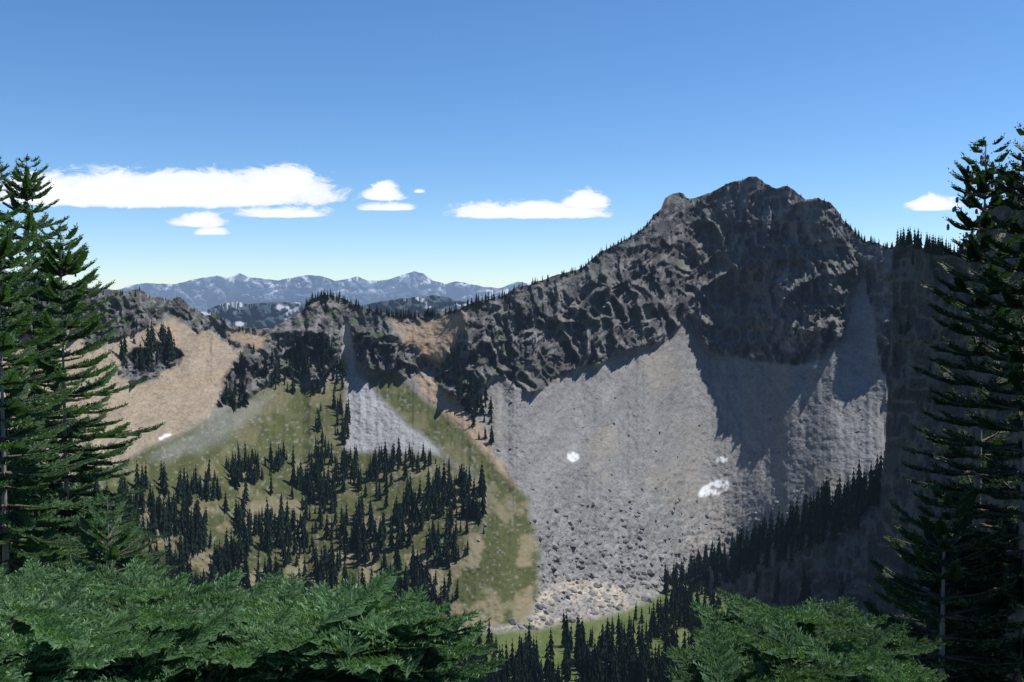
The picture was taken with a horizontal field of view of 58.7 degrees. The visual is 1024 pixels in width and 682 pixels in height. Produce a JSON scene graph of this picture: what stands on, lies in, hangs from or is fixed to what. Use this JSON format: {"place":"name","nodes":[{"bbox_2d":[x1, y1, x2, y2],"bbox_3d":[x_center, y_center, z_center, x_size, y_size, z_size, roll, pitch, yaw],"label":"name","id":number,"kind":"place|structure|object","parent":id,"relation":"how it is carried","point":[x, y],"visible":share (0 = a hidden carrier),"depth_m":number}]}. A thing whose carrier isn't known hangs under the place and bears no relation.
{"place":"outdoors","nodes":[
{"label":"outdoors","id":0,"kind":"place"},
{"bbox_2d":[0,176,976,681],"bbox_3d":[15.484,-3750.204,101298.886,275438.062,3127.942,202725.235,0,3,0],"label":"mountain","id":1,"kind":"structure","parent":0,"point":[650,304],"depth_m":775.64},
{"bbox_2d":[0,178,1016,681],"bbox_3d":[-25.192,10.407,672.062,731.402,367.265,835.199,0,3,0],"label":"distant conifers","id":2,"kind":"object","parent":1,"relation":"on","point":[622,660],"visible":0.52,"depth_m":577.64},
{"bbox_2d":[0,122,1023,681],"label":"foreground conifer trees","id":3,"kind":"object","parent":1,"relation":"on","point":[134,620],"depth_m":11.61},
{"bbox_2d":[451,359,875,630],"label":"talus boulders","id":4,"kind":"object","parent":1,"relation":"on","point":[567,594],"visible":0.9,"depth_m":658.88},
{"bbox_2d":[0,0,1023,289],"label":"sky","id":5,"kind":"structure","parent":0,"point":[484,143]},
{"bbox_2d":[690,201,1023,677],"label":"ridge terrain","id":6,"kind":"structure","parent":0,"point":[827,563],"depth_m":387.38}
]}

